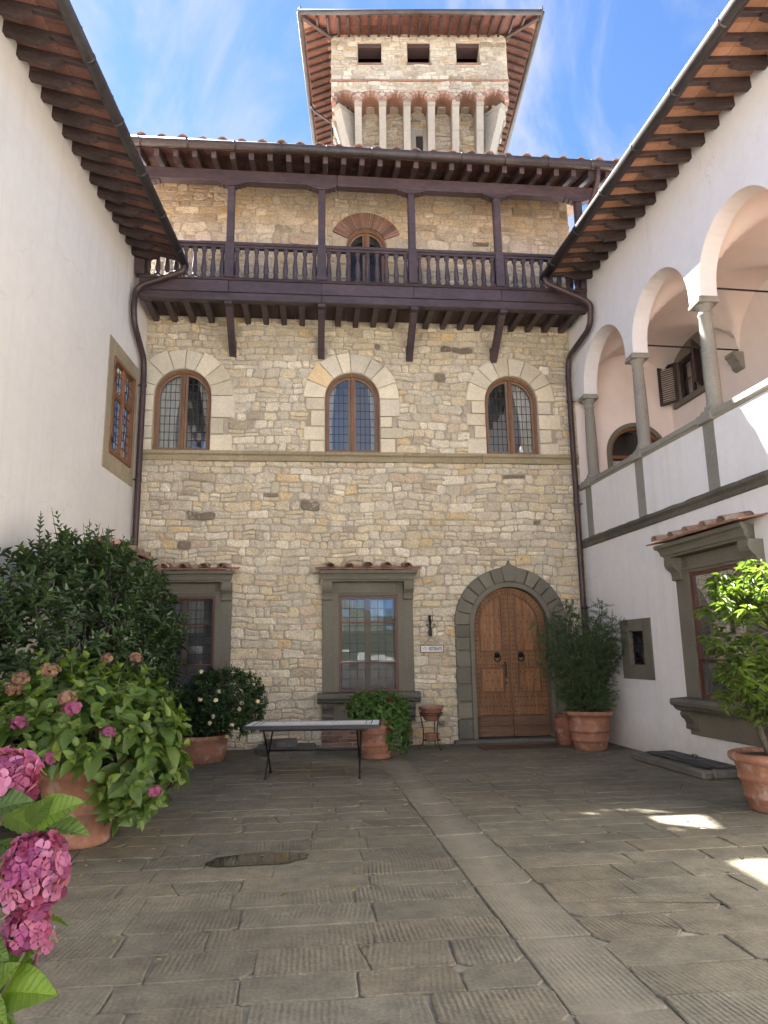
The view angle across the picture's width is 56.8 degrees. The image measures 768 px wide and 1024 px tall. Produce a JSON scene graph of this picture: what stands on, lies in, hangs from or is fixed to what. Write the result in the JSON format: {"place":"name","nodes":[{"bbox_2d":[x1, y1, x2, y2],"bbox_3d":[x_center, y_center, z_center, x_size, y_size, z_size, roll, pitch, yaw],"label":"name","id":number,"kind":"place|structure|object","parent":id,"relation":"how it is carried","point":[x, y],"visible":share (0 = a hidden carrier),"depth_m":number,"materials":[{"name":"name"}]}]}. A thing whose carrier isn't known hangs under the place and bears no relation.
{"place":"outdoors","nodes":[
{"label":"outdoors","id":0,"kind":"place"},
{"bbox_2d":[0,741,767,1023],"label":"courtyard paving","id":1,"kind":"structure","parent":0,"point":[588,890],"depth_m":4.71,"materials":[{"name":"stone"}]},
{"bbox_2d":[0,745,89,1023],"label":"hydrangea","id":2,"kind":"object","parent":1,"relation":"on","point":[32,886],"visible":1,"depth_m":1.50,"materials":[{"name":"plant"}]},
{"bbox_2d":[0,0,188,785],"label":"plaster house","id":3,"kind":"structure","parent":1,"relation":"on","point":[84,221],"depth_m":9.74,"materials":[{"name":"paint"}]},
{"bbox_2d":[98,592,119,652],"bbox_3d":[-4.516,1.974,11.412,0.157,1.719,1.076,-1,-11,-2],"label":"window","id":4,"kind":"structure","parent":3,"relation":"in","point":[113,592],"depth_m":11.53,"materials":[{"name":"wood"}]},
{"bbox_2d":[109,355,135,467],"bbox_3d":[-4.542,-1.706,12.261,0.140,1.674,1.069,-1,-11,-2],"label":"window","id":5,"kind":"structure","parent":3,"relation":"in","point":[124,383],"depth_m":12.29,"materials":[{"name":"brown wood"}]},
{"bbox_2d":[0,508,190,802],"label":"laurel bush","id":6,"kind":"object","parent":1,"relation":"on","point":[96,569],"visible":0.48,"depth_m":7.76,"materials":[{"name":"green plant"}]},
{"bbox_2d":[0,646,193,849],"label":"potted hydrangea","id":7,"kind":"object","parent":1,"relation":"on","point":[101,781],"visible":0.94,"depth_m":5.98,"materials":[{"name":"plant"}]},
{"bbox_2d":[172,661,268,764],"bbox_3d":[-2.580,3.118,11.182,1.546,1.531,1.224,0,-11,-6],"label":"potted gardenia","id":8,"kind":"object","parent":1,"relation":"on","point":[208,743],"visible":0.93,"depth_m":10.91,"materials":[{"name":"plant"}]},
{"bbox_2d":[205,852,308,867],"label":"puddle water","id":9,"kind":"structure","parent":1,"relation":"on","point":[257,859],"depth_m":5.66,"materials":[{"name":"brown liquid"}]},
{"bbox_2d":[254,738,316,755],"bbox_3d":[-1.655,3.972,12.037,1.030,0.170,0.910,0,-11,-6],"label":"stone step","id":10,"kind":"object","parent":1,"relation":"on","point":[283,744],"visible":0.79,"depth_m":11.90,"materials":[{"name":"grey stone"}]},
{"bbox_2d":[242,720,380,779],"bbox_3d":[-0.953,3.221,9.650,1.820,0.688,0.720,-1,-11,1],"label":"courtyard table","id":11,"kind":"object","parent":1,"relation":"on","point":[314,725],"visible":1,"depth_m":9.49,"materials":[{"name":"grey stone"}]},
{"bbox_2d":[131,132,619,749],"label":"stone house","id":12,"kind":"structure","parent":1,"relation":"on","point":[357,470],"depth_m":13.59,"materials":[{"name":"stone"}]},
{"bbox_2d":[153,371,210,449],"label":"window","id":13,"kind":"structure","parent":12,"relation":"in","point":[194,397],"depth_m":13.72,"materials":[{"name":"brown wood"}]},
{"bbox_2d":[153,597,214,694],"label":"window","id":14,"kind":"structure","parent":12,"relation":"in","point":[199,644],"depth_m":13.00,"materials":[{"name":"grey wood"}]},
{"bbox_2d":[325,375,379,451],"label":"window","id":15,"kind":"structure","parent":12,"relation":"in","point":[351,408],"depth_m":14.07,"materials":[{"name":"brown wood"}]},
{"bbox_2d":[346,231,386,322],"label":"balcony door","id":16,"kind":"structure","parent":12,"relation":"in","point":[365,235],"depth_m":14.73,"materials":[{"name":"brown wood"}]},
{"bbox_2d":[339,596,397,691],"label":"window","id":17,"kind":"structure","parent":12,"relation":"in","point":[368,648],"depth_m":13.30,"materials":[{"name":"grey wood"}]},
{"bbox_2d":[297,5,544,154],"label":"stone tower","id":18,"kind":"structure","parent":12,"relation":"on","point":[444,80],"depth_m":20.05,"materials":[{"name":"beige stone"}]},
{"bbox_2d":[426,615,434,635],"bbox_3d":[0.857,2.094,13.090,0.172,0.390,0.114,0,-11,-6],"label":"torch bracket","id":19,"kind":"object","parent":12,"relation":"attached to","point":[429,627],"visible":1,"depth_m":13.11,"materials":[{"name":"metal"}]},
{"bbox_2d":[420,637,443,652],"bbox_3d":[0.883,2.443,13.066,0.436,0.279,0.024,0,-11,-6],"label":"restaurant sign","id":20,"kind":"object","parent":12,"relation":"attached to","point":[430,648],"visible":1,"depth_m":13.04,"materials":[{"name":"white ceramic"}]},
{"bbox_2d":[474,588,513,736],"bbox_3d":[2.021,2.784,13.279,0.694,2.720,0.138,0,-11,-6],"label":"door","id":21,"kind":"structure","parent":12,"relation":"in","point":[491,624],"depth_m":13.25,"materials":[{"name":"brown wood"}]},
{"bbox_2d":[485,378,537,453],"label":"window","id":22,"kind":"structure","parent":12,"relation":"in","point":[510,408],"depth_m":14.38,"materials":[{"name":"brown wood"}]},
{"bbox_2d":[507,588,550,735],"bbox_3d":[2.719,2.787,13.347,0.694,2.720,0.138,0,-11,-6],"label":"door","id":23,"kind":"structure","parent":12,"relation":"in","point":[530,701],"depth_m":13.31,"materials":[{"name":"brown wood"}]},
{"bbox_2d":[342,687,412,759],"bbox_3d":[-0.111,3.313,11.181,1.106,1.074,0.880,0,-11,-6],"label":"potted geranium","id":24,"kind":"object","parent":1,"relation":"on","point":[389,712],"visible":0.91,"depth_m":10.95,"materials":[{"name":"plant"}]},
{"bbox_2d":[76,749,762,1001],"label":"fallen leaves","id":25,"kind":"object","parent":1,"relation":"on","point":[283,893],"visible":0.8,"depth_m":6.02,"materials":[{"name":"brown plant"}]},
{"bbox_2d":[418,712,442,750],"bbox_3d":[0.782,3.714,12.060,0.454,0.603,0.446,0,-11,-6],"label":"plant stand","id":26,"kind":"object","parent":1,"relation":"on","point":[438,715],"visible":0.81,"depth_m":11.96,"materials":[{"name":"metal"}]},
{"bbox_2d":[419,706,443,720],"bbox_3d":[0.806,3.435,12.116,0.430,0.230,0.430,0,-11,-6],"label":"planter bowl","id":27,"kind":"object","parent":26,"relation":"on","point":[430,709],"visible":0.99,"depth_m":11.98,"materials":[{"name":"ceramic"}]},
{"bbox_2d":[424,732,439,739],"bbox_3d":[0.812,3.802,12.042,0.270,0.099,0.270,0,-11,-6],"label":"saucer pot","id":28,"kind":"object","parent":26,"relation":"on","point":[430,735],"visible":0.97,"depth_m":11.95,"materials":[{"name":"ceramic"}]},
{"bbox_2d":[477,743,560,749],"bbox_3d":[2.301,4.000,12.118,1.361,0.020,0.420,0,-11,-6],"label":"doormat","id":29,"kind":"object","parent":1,"relation":"on","point":[517,746],"visible":1,"depth_m":12.04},
{"bbox_2d":[553,713,573,745],"bbox_3d":[3.164,3.776,12.340,0.420,0.521,0.420,0,-11,-6],"label":"terracotta urn","id":30,"kind":"object","parent":1,"relation":"on","point":[562,731],"visible":0.65,"depth_m":12.19,"materials":[{"name":"orange ceramic"}]},
{"bbox_2d":[526,596,631,750],"bbox_3d":[3.288,2.679,11.918,1.856,2.502,1.298,0,-11,-6],"label":"potted shrub","id":31,"kind":"object","parent":1,"relation":"on","point":[585,690],"visible":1,"depth_m":11.74,"materials":[{"name":"green plant"}]},
{"bbox_2d":[632,750,737,779],"bbox_3d":[4.117,3.436,9.771,0.578,0.182,1.850,1,-11,-8],"label":"cellar hatch","id":32,"kind":"object","parent":1,"relation":"on","point":[659,759],"visible":0.93,"depth_m":9.44,"materials":[{"name":"grey stone"}]},
{"bbox_2d":[690,559,767,812],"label":"potted citrus tree","id":33,"kind":"object","parent":1,"relation":"on","point":[734,601],"visible":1,"depth_m":7.01,"materials":[{"name":"green plant"}]},
{"bbox_2d":[70,0,729,287],"label":"sky","id":34,"kind":"structure","parent":0,"point":[599,70],"materials":[{"name":"blue"}]},
{"label":"ground","id":35,"kind":"structure","parent":0,"visible":0},
{"bbox_2d":[539,0,767,768],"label":"loggia house","id":36,"kind":"structure","parent":35,"relation":"on","point":[663,249],"depth_m":10.88,"materials":[{"name":"white paint"}]},
{"bbox_2d":[611,428,656,465],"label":"window","id":37,"kind":"structure","parent":36,"relation":"in","point":[625,442],"depth_m":15.47,"materials":[{"name":"brown wood"}]},
{"bbox_2d":[631,631,644,664],"bbox_3d":[4.226,2.230,11.654,0.091,0.536,0.474,1,-11,-8],"label":"window","id":38,"kind":"structure","parent":36,"relation":"in","point":[635,634],"depth_m":11.79,"materials":[{"name":"metal"}]},
{"bbox_2d":[679,355,701,398],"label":"window","id":39,"kind":"structure","parent":36,"relation":"in","point":[681,365],"depth_m":14.14,"materials":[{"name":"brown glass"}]},
{"bbox_2d":[690,564,756,702],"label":"window","id":40,"kind":"structure","parent":36,"relation":"in","point":[730,569],"depth_m":9.88,"materials":[{"name":"red wood"}]}
]}

